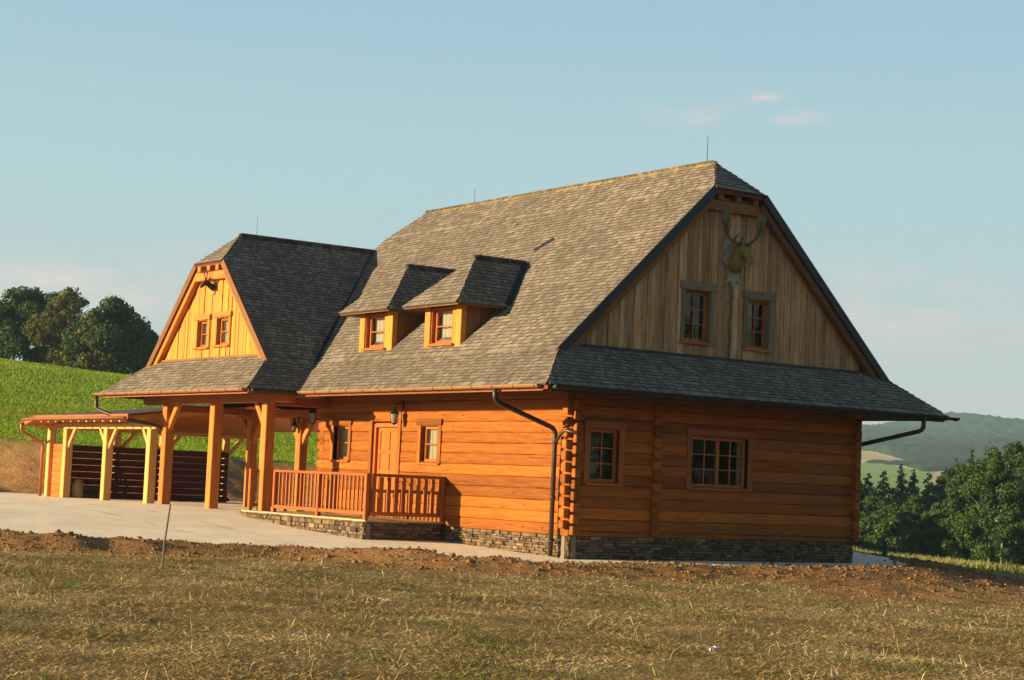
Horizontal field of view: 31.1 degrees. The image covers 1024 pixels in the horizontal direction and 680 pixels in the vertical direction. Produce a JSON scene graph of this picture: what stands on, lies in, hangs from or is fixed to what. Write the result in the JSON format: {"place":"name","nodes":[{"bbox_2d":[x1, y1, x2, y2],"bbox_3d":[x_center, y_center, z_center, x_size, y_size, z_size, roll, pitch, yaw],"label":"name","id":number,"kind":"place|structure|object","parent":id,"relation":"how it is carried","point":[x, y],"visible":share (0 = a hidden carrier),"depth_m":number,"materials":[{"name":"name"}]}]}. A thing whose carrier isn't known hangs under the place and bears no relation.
{"place":"outdoors","nodes":[
{"label":"outdoors","id":0,"kind":"place"},
{"bbox_2d":[71,479,82,497],"bbox_3d":[-13.912,4.759,58.826,0.380,0.630,0.446,6,-5,-35],"label":"stone block","id":1,"kind":"object","parent":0,"point":[77,489],"depth_m":58.67,"materials":[{"name":"stone"}]},
{"bbox_2d":[83,492,99,498],"bbox_3d":[-13.515,5.006,59.145,0.844,0.211,0.206,5,-5,-26],"label":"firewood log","id":2,"kind":"object","parent":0,"point":[94,495],"visible":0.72,"depth_m":59.06,"materials":[{"name":"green wood"}]},
{"bbox_2d":[83,486,99,492],"bbox_3d":[-13.557,4.824,59.283,0.844,0.211,0.206,6,-6,-42],"label":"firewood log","id":3,"kind":"object","parent":2,"relation":"on","point":[91,488],"visible":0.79,"depth_m":59.19,"materials":[{"name":"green wood"}]},
{"bbox_2d":[0,360,1023,679],"bbox_3d":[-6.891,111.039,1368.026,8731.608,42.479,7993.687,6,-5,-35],"label":"ground","id":4,"kind":"structure","parent":0,"point":[20,466],"depth_m":28.12,"materials":[{"name":"brown soil"}]},
{"bbox_2d":[0,312,22,349],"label":"broadleaf tree","id":5,"kind":"object","parent":4,"relation":"on","point":[1,323],"visible":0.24,"depth_m":192.95,"materials":[{"name":"green plant"}]},
{"bbox_2d":[0,285,57,364],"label":"broadleaf tree","id":6,"kind":"object","parent":4,"relation":"on","point":[23,303],"visible":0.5,"depth_m":191.96,"materials":[{"name":"green plant"}]},
{"bbox_2d":[27,291,81,361],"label":"broadleaf tree","id":7,"kind":"object","parent":4,"relation":"on","point":[50,295],"visible":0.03,"depth_m":201.16,"materials":[{"name":"green plant"}]},
{"bbox_2d":[21,287,102,366],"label":"broadleaf tree","id":8,"kind":"object","parent":4,"relation":"on","point":[55,319],"visible":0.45,"depth_m":189.07,"materials":[{"name":"green plant"}]},
{"bbox_2d":[64,310,119,373],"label":"broadleaf tree","id":9,"kind":"object","parent":4,"relation":"on","point":[87,361],"visible":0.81,"depth_m":183.56,"materials":[{"name":"green plant"}]},
{"bbox_2d":[59,295,157,369],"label":"broadleaf tree","id":10,"kind":"object","parent":4,"relation":"on","point":[122,320],"visible":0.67,"depth_m":185.27,"materials":[{"name":"green plant"}]},
{"bbox_2d":[114,325,158,374],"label":"broadleaf tree","id":11,"kind":"object","parent":4,"relation":"on","point":[149,337],"visible":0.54,"depth_m":185.00,"materials":[{"name":"green plant"}]},
{"bbox_2d":[0,357,319,464],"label":"hill grass","id":12,"kind":"structure","parent":4,"relation":"on","point":[284,446],"depth_m":107.63,"materials":[{"name":"green plant"}]},
{"bbox_2d":[161,504,170,566],"bbox_3d":[-5.962,3.457,31.665,0.135,1.262,0.040,7,-6,-43],"label":"wooden stake","id":13,"kind":"object","parent":4,"relation":"on","point":[163,553],"visible":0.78,"depth_m":31.64,"materials":[{"name":"wood"}]},
{"bbox_2d":[0,492,909,566],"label":"paved yard","id":14,"kind":"structure","parent":4,"relation":"on","point":[198,521],"depth_m":43.73,"materials":[{"name":"concrete"}]},
{"bbox_2d":[100,469,128,498],"bbox_3d":[-13.062,4.757,60.335,1.009,1.008,0.328,6,-5,-35],"label":"cart wheel","id":15,"kind":"object","parent":14,"relation":"on","point":[114,484],"visible":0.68,"depth_m":60.41,"materials":[{"name":"wood"}]},
{"bbox_2d":[20,403,320,503],"bbox_3d":[-10.084,3.618,58.385,8.649,3.190,8.700,6,-5,-35],"label":"carport","id":16,"kind":"object","parent":14,"relation":"on","point":[113,427],"visible":0.81,"depth_m":60.05,"materials":[{"name":"orange wood"}]},
{"bbox_2d":[0,529,1023,679],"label":"dry grass","id":17,"kind":"structure","parent":4,"relation":"on","point":[230,669],"depth_m":23.74,"materials":[{"name":"brown plant"}]},
{"bbox_2d":[0,528,1023,604],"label":"soil clods","id":18,"kind":"object","parent":4,"relation":"on","point":[894,561],"visible":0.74,"depth_m":37.34,"materials":[{"name":"brown soil"}]},
{"bbox_2d":[92,141,959,562],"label":"log house","id":19,"kind":"structure","parent":4,"relation":"on","point":[618,369],"depth_m":43.74,"materials":[{"name":"wood"}]},
{"bbox_2d":[193,314,211,349],"bbox_3d":[-8.567,-0.209,51.293,0.285,0.967,0.980,6,-5,-35],"label":"window","id":20,"kind":"structure","parent":19,"relation":"in","point":[202,328],"depth_m":51.50,"materials":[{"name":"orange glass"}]},
{"bbox_2d":[200,268,216,295],"bbox_3d":[-8.385,-1.605,50.703,0.469,0.718,0.329,6,-5,-35],"label":"roe trophy","id":21,"kind":"object","parent":19,"relation":"attached to","point":[211,286],"visible":1,"depth_m":50.66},
{"bbox_2d":[212,311,232,347],"bbox_3d":[-7.846,-0.281,50.274,0.285,0.977,1.040,6,-5,-35],"label":"window","id":22,"kind":"structure","parent":19,"relation":"in","point":[221,337],"depth_m":50.49,"materials":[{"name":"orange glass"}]},
{"bbox_2d":[291,416,298,432],"bbox_3d":[-6.139,2.388,51.928,0.166,0.474,0.237,-1,-5,36],"label":"lantern","id":23,"kind":"object","parent":19,"relation":"attached to","point":[293,426],"visible":1,"depth_m":51.88,"materials":[{"name":"black metal"}]},
{"bbox_2d":[308,408,316,424],"bbox_3d":[-5.223,1.919,48.953,0.242,0.691,0.516,-1,-6,39],"label":"lantern","id":24,"kind":"object","parent":19,"relation":"attached to","point":[312,414],"visible":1,"depth_m":48.78,"materials":[{"name":"black metal"}]},
{"bbox_2d":[328,419,352,461],"bbox_3d":[-4.435,2.652,48.350,0.295,1.117,1.130,6,-5,-35],"label":"window","id":25,"kind":"structure","parent":19,"relation":"in","point":[344,426],"depth_m":48.55,"materials":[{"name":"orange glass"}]},
{"bbox_2d":[367,413,401,517],"bbox_3d":[-3.169,3.170,46.488,0.235,2.620,1.530,6,-5,-35],"label":"door","id":26,"kind":"structure","parent":19,"relation":"in","point":[386,450],"depth_m":46.65,"materials":[{"name":"orange wood"}]},
{"bbox_2d":[390,400,403,424],"bbox_3d":[-2.879,1.806,45.755,0.221,0.629,0.377,-1,-6,38],"label":"lantern","id":27,"kind":"object","parent":19,"relation":"attached to","point":[394,414],"visible":1,"depth_m":45.66,"materials":[{"name":"black metal"}]},
{"bbox_2d":[415,419,443,464],"bbox_3d":[-1.950,2.489,44.826,0.295,1.117,1.140,6,-5,-35],"label":"window","id":28,"kind":"structure","parent":19,"relation":"in","point":[433,436],"depth_m":45.00,"materials":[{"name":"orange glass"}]},
{"bbox_2d":[583,420,627,486],"bbox_3d":[2.003,2.511,40.642,1.200,1.417,0.265,6,-5,-35],"label":"window","id":29,"kind":"structure","parent":19,"relation":"in","point":[590,426],"depth_m":40.69,"materials":[{"name":"brown wood"}]},
{"bbox_2d":[680,280,717,345],"bbox_3d":[4.217,-0.609,42.335,1.100,1.447,0.305,6,-5,-35],"label":"window","id":30,"kind":"structure","parent":19,"relation":"in","point":[708,312],"depth_m":42.43,"materials":[{"name":"brown wood"}]},
{"bbox_2d":[685,428,755,491],"bbox_3d":[4.773,2.793,42.594,2.100,1.397,0.285,6,-5,-35],"label":"window","id":31,"kind":"structure","parent":19,"relation":"in","point":[717,436],"depth_m":42.64,"materials":[{"name":"brown wood"}]},
{"bbox_2d":[718,204,767,286],"bbox_3d":[5.342,-2.166,42.711,1.422,1.854,0.797,4,-5,-15],"label":"stag trophy","id":32,"kind":"object","parent":19,"relation":"attached to","point":[737,254],"visible":1,"depth_m":42.70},
{"bbox_2d":[742,290,776,352],"bbox_3d":[5.757,-0.417,43.423,1.030,1.407,0.325,6,-5,-35],"label":"window","id":33,"kind":"structure","parent":19,"relation":"in","point":[767,327],"depth_m":43.50,"materials":[{"name":"brown wood"}]},
{"bbox_2d":[853,501,879,546],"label":"broadleaf tree","id":34,"kind":"object","parent":4,"relation":"on","point":[867,509],"visible":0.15,"depth_m":155.14,"materials":[{"name":"green plant"}]},
{"bbox_2d":[860,473,875,501],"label":"larch tree","id":35,"kind":"object","parent":4,"relation":"on","point":[865,491],"visible":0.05,"depth_m":185.37,"materials":[{"name":"green plant"}]},
{"bbox_2d":[862,495,887,509],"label":"broadleaf tree","id":36,"kind":"object","parent":4,"relation":"on","point":[878,501],"visible":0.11,"depth_m":167.01,"materials":[{"name":"green plant"}]},
{"bbox_2d":[873,470,894,504],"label":"larch tree","id":37,"kind":"object","parent":4,"relation":"on","point":[885,492],"visible":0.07,"depth_m":181.30,"materials":[{"name":"green plant"}]},
{"bbox_2d":[882,541,887,556],"bbox_3d":[10.023,5.761,49.442,0.130,0.710,0.130,6,-5,-35],"label":"marker post","id":38,"kind":"object","parent":4,"relation":"on","point":[884,548],"visible":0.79,"depth_m":49.41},
{"bbox_2d":[859,502,926,554],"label":"broadleaf tree","id":39,"kind":"object","parent":4,"relation":"on","point":[877,528],"visible":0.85,"depth_m":148.12,"materials":[{"name":"green plant"}]},
{"bbox_2d":[888,493,908,506],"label":"broadleaf tree","id":40,"kind":"object","parent":4,"relation":"on","point":[899,499],"visible":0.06,"depth_m":169.23,"materials":[{"name":"green plant"}]},
{"bbox_2d":[890,464,907,504],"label":"spruce tree","id":41,"kind":"object","parent":4,"relation":"on","point":[901,486],"visible":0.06,"depth_m":187.43,"materials":[{"name":"green plant"}]},
{"bbox_2d":[893,494,931,532],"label":"broadleaf tree","id":42,"kind":"object","parent":4,"relation":"on","point":[912,507],"visible":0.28,"depth_m":156.65,"materials":[{"name":"green plant"}]},
{"bbox_2d":[905,469,925,504],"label":"larch tree","id":43,"kind":"object","parent":4,"relation":"on","point":[914,490],"visible":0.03,"depth_m":183.36,"materials":[{"name":"green plant"}]},
{"bbox_2d":[897,523,941,556],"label":"broadleaf tree","id":44,"kind":"object","parent":4,"relation":"on","point":[930,534],"visible":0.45,"depth_m":150.34,"materials":[{"name":"green plant"}]},
{"bbox_2d":[920,472,934,503],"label":"spruce tree","id":45,"kind":"object","parent":4,"relation":"on","point":[927,479],"visible":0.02,"depth_m":185.50,"materials":[{"name":"green plant"}]},
{"bbox_2d":[922,485,944,506],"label":"broadleaf tree","id":46,"kind":"object","parent":4,"relation":"on","point":[928,490],"visible":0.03,"depth_m":176.99,"materials":[{"name":"green plant"}]},
{"bbox_2d":[923,467,957,509],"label":"broadleaf tree","id":47,"kind":"object","parent":4,"relation":"on","point":[942,480],"visible":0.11,"depth_m":168.98,"materials":[{"name":"green plant"}]},
{"bbox_2d":[917,503,965,557],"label":"broadleaf tree","id":48,"kind":"object","parent":4,"relation":"on","point":[936,515],"visible":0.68,"depth_m":150.46,"materials":[{"name":"green plant"}]},
{"bbox_2d":[935,515,983,559],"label":"broadleaf tree","id":49,"kind":"object","parent":4,"relation":"on","point":[950,547],"visible":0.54,"depth_m":148.13,"materials":[{"name":"green plant"}]},
{"bbox_2d":[942,463,985,559],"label":"broadleaf tree","id":50,"kind":"object","parent":4,"relation":"on","point":[954,500],"visible":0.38,"depth_m":162.42,"materials":[{"name":"green plant"}]},
{"bbox_2d":[966,449,983,561],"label":"spruce tree","id":51,"kind":"object","parent":4,"relation":"on","point":[971,457],"depth_m":175.75,"materials":[{"name":"green plant"}]},
{"bbox_2d":[964,515,996,562],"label":"broadleaf tree","id":52,"kind":"object","parent":4,"relation":"on","point":[993,559],"visible":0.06,"depth_m":156.72,"materials":[{"name":"green plant"}]},
{"bbox_2d":[947,445,1022,561],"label":"broadleaf tree","id":53,"kind":"object","parent":4,"relation":"on","point":[975,480],"visible":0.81,"depth_m":145.99,"materials":[{"name":"green plant"}]},
{"bbox_2d":[973,458,999,562],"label":"broadleaf tree","id":54,"kind":"object","parent":4,"relation":"on","point":[982,462],"visible":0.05,"depth_m":171.41,"materials":[{"name":"green plant"}]},
{"bbox_2d":[976,461,1023,562],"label":"broadleaf tree","id":55,"kind":"object","parent":4,"relation":"on","point":[1012,533],"visible":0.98,"depth_m":144.57,"materials":[{"name":"green plant"}]},
{"bbox_2d":[977,441,1023,523],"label":"broadleaf tree","id":56,"kind":"object","parent":4,"relation":"on","point":[1016,457],"visible":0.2,"depth_m":161.28,"materials":[{"name":"green plant"}]},
{"bbox_2d":[991,516,1023,564],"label":"broadleaf tree","id":57,"kind":"object","parent":4,"relation":"on","point":[1017,548],"visible":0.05,"depth_m":155.36,"materials":[{"name":"green plant"}]},
{"bbox_2d":[996,506,1023,566],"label":"broadleaf tree","id":58,"kind":"object","parent":4,"relation":"on","point":[1018,559],"visible":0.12,"depth_m":148.69,"materials":[{"name":"green plant"}]},
{"bbox_2d":[1014,464,1023,493],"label":"broadleaf tree","id":59,"kind":"object","parent":4,"relation":"on","point":[1018,473],"visible":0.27,"depth_m":159.00,"materials":[{"name":"green plant"}]},
{"bbox_2d":[0,0,1023,424],"label":"sky","id":60,"kind":"structure","parent":0,"point":[139,139],"materials":[{"name":"blue"}]},
{"bbox_2d":[707,646,719,650],"bbox_3d":[2.457,3.757,22.386,0.132,0.068,0.108,6,-5,-35],"label":"paper scrap","id":61,"kind":"object","parent":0,"point":[713,648],"visible":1,"depth_m":22.36,"materials":[{"name":"white paper"}]},
{"bbox_2d":[852,544,1023,574],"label":"meadow grass","id":62,"kind":"structure","parent":0,"point":[998,567],"depth_m":91.31,"materials":[{"name":"green plant"}]},
{"bbox_2d":[860,411,1023,521],"bbox_3d":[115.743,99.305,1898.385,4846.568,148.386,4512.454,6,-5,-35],"label":"hills","id":63,"kind":"structure","parent":0,"point":[934,449],"depth_m":1693.30,"materials":[{"name":"green plant"}]}
]}

